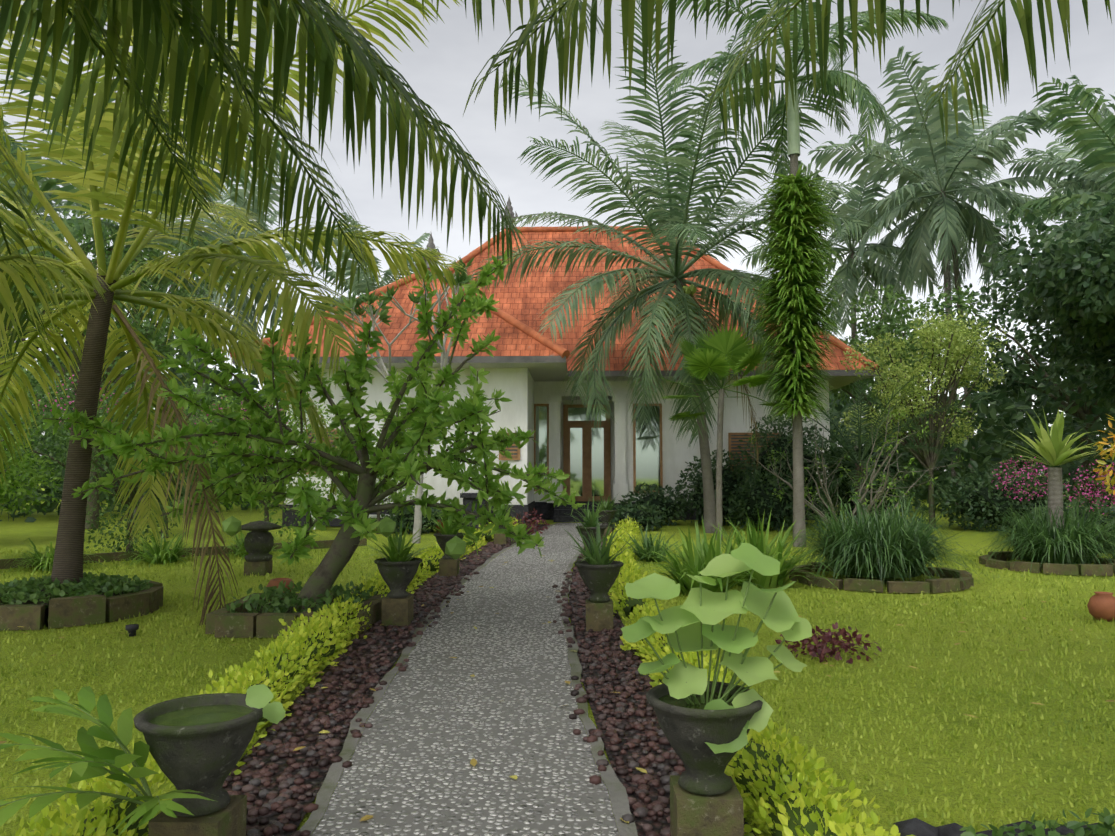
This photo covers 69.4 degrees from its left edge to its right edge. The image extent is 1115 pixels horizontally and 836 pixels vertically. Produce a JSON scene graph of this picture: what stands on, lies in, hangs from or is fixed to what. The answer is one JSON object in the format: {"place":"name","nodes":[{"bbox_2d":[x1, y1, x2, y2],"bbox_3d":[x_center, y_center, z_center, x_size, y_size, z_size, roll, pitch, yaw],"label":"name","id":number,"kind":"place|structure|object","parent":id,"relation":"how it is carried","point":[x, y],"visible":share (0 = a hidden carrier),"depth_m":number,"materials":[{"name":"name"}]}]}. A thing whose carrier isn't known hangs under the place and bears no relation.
{"place":"outdoors","nodes":[
{"label":"outdoors","id":0,"kind":"place"},
{"bbox_2d":[299,523,637,835],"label":"garden path","id":1,"kind":"structure","parent":0,"point":[439,719],"depth_m":4.69,"materials":[{"name":"grey gravel"}]},
{"bbox_2d":[423,197,666,267],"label":"roof finials","id":2,"kind":"object","parent":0,"point":[431,244],"visible":0.31,"depth_m":26.01,"materials":[{"name":"orange ceramic"}]},
{"bbox_2d":[0,475,1114,835],"bbox_3d":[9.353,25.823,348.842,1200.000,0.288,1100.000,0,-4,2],"label":"lawn","id":3,"kind":"structure","parent":0,"point":[18,533],"depth_m":6.25,"materials":[{"name":"green plant"}]},
{"bbox_2d":[0,397,55,514],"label":"shrub","id":4,"kind":"object","parent":3,"relation":"on","point":[26,488],"visible":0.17,"depth_m":13.26,"materials":[{"name":"green plant"}]},
{"bbox_2d":[0,385,63,516],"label":"shrub","id":5,"kind":"object","parent":3,"relation":"on","point":[28,470],"visible":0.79,"depth_m":12.11,"materials":[{"name":"green plant"}]},
{"bbox_2d":[0,351,78,496],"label":"shrub","id":6,"kind":"object","parent":3,"relation":"on","point":[31,376],"visible":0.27,"depth_m":16.06,"materials":[{"name":"green plant"}]},
{"bbox_2d":[0,242,132,433],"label":"tree","id":7,"kind":"object","parent":3,"relation":"on","point":[48,358],"visible":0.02,"depth_m":26.95,"materials":[{"name":"green plant"}]},
{"bbox_2d":[0,115,153,364],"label":"tree","id":8,"kind":"object","parent":3,"relation":"on","point":[12,184],"visible":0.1,"depth_m":31.09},
{"bbox_2d":[0,204,231,528],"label":"tree","id":9,"kind":"object","parent":3,"relation":"on","point":[147,333],"visible":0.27,"depth_m":20.06,"materials":[{"name":"green plant"}]},
{"bbox_2d":[0,362,231,551],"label":"shrub","id":10,"kind":"object","parent":3,"relation":"on","point":[129,546],"visible":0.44,"depth_m":13.64,"materials":[{"name":"green plant"}]},
{"bbox_2d":[0,46,295,517],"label":"coconut palm","id":11,"kind":"object","parent":3,"relation":"on","point":[84,226],"visible":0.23,"depth_m":22.89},
{"bbox_2d":[93,384,244,537],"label":"tree","id":12,"kind":"object","parent":3,"relation":"on","point":[214,465],"visible":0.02,"depth_m":17.53,"materials":[{"name":"green plant"}]},
{"bbox_2d":[0,572,376,612],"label":"planter groundcover","id":13,"kind":"object","parent":3,"relation":"on","point":[21,591],"visible":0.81,"depth_m":8.24,"materials":[{"name":"green plant"}]},
{"bbox_2d":[0,0,469,626],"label":"coconut palm","id":14,"kind":"object","parent":3,"relation":"on","point":[98,292],"visible":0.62,"depth_m":8.81,"materials":[{"name":"green plant"}]},
{"bbox_2d":[133,158,345,504],"bbox_3d":[-14.633,-3.850,34.346,9.906,15.048,9.048,-3,-5,34],"label":"coconut palm","id":15,"kind":"object","parent":3,"relation":"on","point":[243,203],"visible":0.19,"depth_m":34.37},
{"bbox_2d":[241,520,281,575],"bbox_3d":[-4.353,1.886,11.740,0.640,0.780,0.640,0,-4,2],"label":"stone lantern","id":16,"kind":"object","parent":3,"relation":"on","point":[258,541],"visible":0.94,"depth_m":11.58,"materials":[{"name":"grey stone"}]},
{"bbox_2d":[186,387,351,539],"bbox_3d":[-5.726,0.955,15.797,3.099,3.125,2.980,-3,-5,39],"label":"shrub","id":17,"kind":"object","parent":3,"relation":"on","point":[266,505],"visible":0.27,"depth_m":15.46,"materials":[{"name":"green plant"}]},
{"bbox_2d":[0,0,603,365],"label":"coconut palm","id":18,"kind":"object","parent":3,"relation":"on","point":[163,21],"visible":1,"depth_m":6.61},
{"bbox_2d":[42,249,584,612],"bbox_3d":[-2.162,0.175,8.320,5.571,3.898,3.936,2,-4,-22],"label":"tree","id":19,"kind":"object","parent":3,"relation":"on","point":[424,419],"visible":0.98,"depth_m":8.05,"materials":[{"name":"green plant"}]},
{"bbox_2d":[285,212,437,314],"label":"coconut palm","id":20,"kind":"object","parent":3,"relation":"on","point":[363,284],"visible":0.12,"depth_m":42.61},
{"bbox_2d":[308,428,424,533],"bbox_3d":[-4.354,1.438,18.675,2.660,2.482,2.332,0,-4,2],"label":"shrub","id":21,"kind":"object","parent":3,"relation":"on","point":[376,484],"visible":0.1,"depth_m":18.42,"materials":[{"name":"green plant"}]},
{"bbox_2d":[315,247,474,543],"bbox_3d":[-3.469,-0.377,16.304,4.135,5.833,2.756,-4,-5,42],"label":"frangipani tree","id":22,"kind":"object","parent":3,"relation":"on","point":[387,297],"visible":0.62,"depth_m":16.33,"materials":[{"name":"green plant"}]},
{"bbox_2d":[133,510,762,835],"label":"plant pots","id":23,"kind":"object","parent":3,"relation":"on","point":[201,742],"visible":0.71,"depth_m":3.17,"materials":[{"name":"stone"}]},
{"bbox_2d":[0,543,811,834],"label":"potted plants","id":24,"kind":"object","parent":23,"relation":"in","point":[690,624],"visible":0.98,"depth_m":3.28,"materials":[{"name":"green plant"}]},
{"bbox_2d":[0,516,914,835],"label":"low hedge","id":25,"kind":"object","parent":3,"relation":"on","point":[768,776],"visible":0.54,"depth_m":3.85,"materials":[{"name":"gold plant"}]},
{"bbox_2d":[222,524,755,835],"bbox_3d":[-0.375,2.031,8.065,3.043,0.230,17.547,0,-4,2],"label":"lava pebbles","id":26,"kind":"object","parent":3,"relation":"on","point":[284,803],"visible":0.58,"depth_m":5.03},
{"bbox_2d":[282,368,832,528],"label":"house","id":27,"kind":"structure","parent":3,"relation":"on","point":[615,456],"depth_m":23.29,"materials":[{"name":"white paint"}]},
{"bbox_2d":[232,279,567,380],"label":"wing roof","id":28,"kind":"structure","parent":27,"relation":"on","point":[515,347],"depth_m":20.39,"materials":[{"name":"tile"}]},
{"bbox_2d":[230,226,878,370],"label":"roof ridge caps","id":29,"kind":"object","parent":27,"relation":"on","point":[562,352],"visible":0.27,"depth_m":23.00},
{"bbox_2d":[452,231,875,390],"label":"roof","id":30,"kind":"structure","parent":27,"relation":"on","point":[530,298],"depth_m":25.21,"materials":[{"name":"tile"}]},
{"bbox_2d":[0,487,1114,595],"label":"grass clumps","id":31,"kind":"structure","parent":3,"relation":"on","point":[884,548],"depth_m":10.80,"materials":[{"name":"green plant"}]},
{"bbox_2d":[0,329,1114,521],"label":"shrubs","id":32,"kind":"object","parent":3,"relation":"on","point":[990,446],"visible":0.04,"depth_m":26.30,"materials":[{"name":"green plant"}]},
{"bbox_2d":[0,538,1114,637],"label":"stone planter edges","id":33,"kind":"object","parent":3,"relation":"on","point":[72,611],"visible":0.54,"depth_m":8.37,"materials":[{"name":"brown stone"}]},
{"bbox_2d":[0,554,1114,822],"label":"fallen leaves","id":34,"kind":"object","parent":3,"relation":"on","point":[472,762],"visible":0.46,"depth_m":5.27,"materials":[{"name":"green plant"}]},
{"bbox_2d":[38,375,1114,663],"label":"shrubs","id":35,"kind":"object","parent":3,"relation":"on","point":[746,493],"visible":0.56,"depth_m":19.49,"materials":[{"name":"green plant"}]},
{"bbox_2d":[125,511,1114,636],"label":"garden lights","id":36,"kind":"object","parent":3,"relation":"on","point":[1100,604],"visible":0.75,"depth_m":8.19,"materials":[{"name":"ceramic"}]},
{"bbox_2d":[467,0,879,532],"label":"coconut palm","id":37,"kind":"object","parent":3,"relation":"on","point":[683,308],"visible":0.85,"depth_m":18.60,"materials":[{"name":"green plant"}]},
{"bbox_2d":[659,322,781,539],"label":"fan palm","id":38,"kind":"object","parent":3,"relation":"on","point":[720,354],"visible":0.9,"depth_m":16.77,"materials":[{"name":"green plant"}]},
{"bbox_2d":[462,0,1111,148],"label":"coconut palm","id":39,"kind":"object","parent":3,"relation":"on","point":[566,40],"visible":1,"depth_m":6.95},
{"bbox_2d":[637,0,948,546],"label":"palm tree","id":40,"kind":"object","parent":3,"relation":"on","point":[848,84],"visible":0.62,"depth_m":16.07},
{"bbox_2d":[743,164,851,426],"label":"trunk epiphyte ferns","id":41,"kind":"object","parent":40,"relation":"attached to","point":[797,250],"visible":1,"depth_m":15.79,"materials":[{"name":"green plant"}]},
{"bbox_2d":[741,130,964,449],"bbox_3d":[13.090,-4.442,36.190,9.356,16.478,9.435,0,-4,2],"label":"coconut palm","id":42,"kind":"object","parent":3,"relation":"on","point":[879,274],"visible":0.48,"depth_m":35.34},
{"bbox_2d":[745,404,966,525],"bbox_3d":[6.278,1.145,17.007,4.640,2.905,3.059,-1,-4,20],"label":"twiggy shrub","id":43,"kind":"object","parent":3,"relation":"on","point":[877,497],"visible":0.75,"depth_m":16.99,"materials":[{"name":"green plant"}]},
{"bbox_2d":[757,368,965,533],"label":"date palm","id":44,"kind":"object","parent":3,"relation":"on","point":[863,461],"visible":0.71,"depth_m":18.66,"materials":[{"name":"green plant"}]},
{"bbox_2d":[829,283,993,508],"bbox_3d":[10.951,-0.559,26.424,6.322,7.380,7.228,-3,-5,39],"label":"tree","id":45,"kind":"object","parent":3,"relation":"on","point":[868,330],"visible":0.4,"depth_m":25.40,"materials":[{"name":"green plant"}]},
{"bbox_2d":[832,311,1007,528],"bbox_3d":[9.136,0.008,20.258,4.363,5.514,3.456,0,-4,2],"label":"tree","id":46,"kind":"object","parent":3,"relation":"on","point":[926,459],"visible":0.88,"depth_m":20.04,"materials":[{"name":"green plant"}]},
{"bbox_2d":[807,43,1104,504],"bbox_3d":[14.036,-5.087,30.187,9.425,16.927,10.016,0,-4,2],"label":"coconut palm","id":47,"kind":"object","parent":3,"relation":"on","point":[937,212],"visible":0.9,"depth_m":29.77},
{"bbox_2d":[847,82,1073,472],"bbox_3d":[17.842,-5.488,36.511,9.520,18.612,9.229,2,-4,-22],"label":"coconut palm","id":48,"kind":"object","parent":3,"relation":"on","point":[889,238],"visible":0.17,"depth_m":35.93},
{"bbox_2d":[893,807,1114,835],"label":"plants","id":49,"kind":"object","parent":3,"relation":"on","point":[916,826],"visible":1,"depth_m":3.28,"materials":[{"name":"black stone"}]},
{"bbox_2d":[931,272,1114,509],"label":"tree","id":50,"kind":"object","parent":3,"relation":"on","point":[1081,413],"visible":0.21,"depth_m":27.32,"materials":[{"name":"green plant"}]},
{"bbox_2d":[979,184,1114,408],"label":"broadleaf tree","id":51,"kind":"object","parent":3,"relation":"on","point":[1075,285],"visible":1,"depth_m":18.34,"materials":[{"name":"green plant"}]},
{"bbox_2d":[996,406,1114,527],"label":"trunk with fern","id":52,"kind":"object","parent":3,"relation":"on","point":[1052,448],"visible":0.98,"depth_m":12.48,"materials":[{"name":"green plant"}]},
{"bbox_2d":[998,92,1114,251],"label":"coconut palm","id":53,"kind":"object","parent":3,"relation":"on","point":[1062,153],"visible":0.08,"depth_m":39.78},
{"bbox_2d":[1001,77,1114,273],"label":"coconut palm","id":54,"kind":"object","parent":3,"relation":"on","point":[1102,156],"visible":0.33,"depth_m":25.35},
{"bbox_2d":[1004,75,1114,239],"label":"coconut palm","id":55,"kind":"object","parent":3,"relation":"on","point":[1064,166],"visible":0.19,"depth_m":33.29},
{"bbox_2d":[1042,119,1114,240],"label":"coconut palm","id":56,"kind":"object","parent":3,"relation":"on","point":[1086,183],"visible":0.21,"depth_m":33.73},
{"bbox_2d":[0,0,1114,474],"label":"sky","id":57,"kind":"structure","parent":0,"point":[442,74],"materials":[{"name":"white"}]}
]}

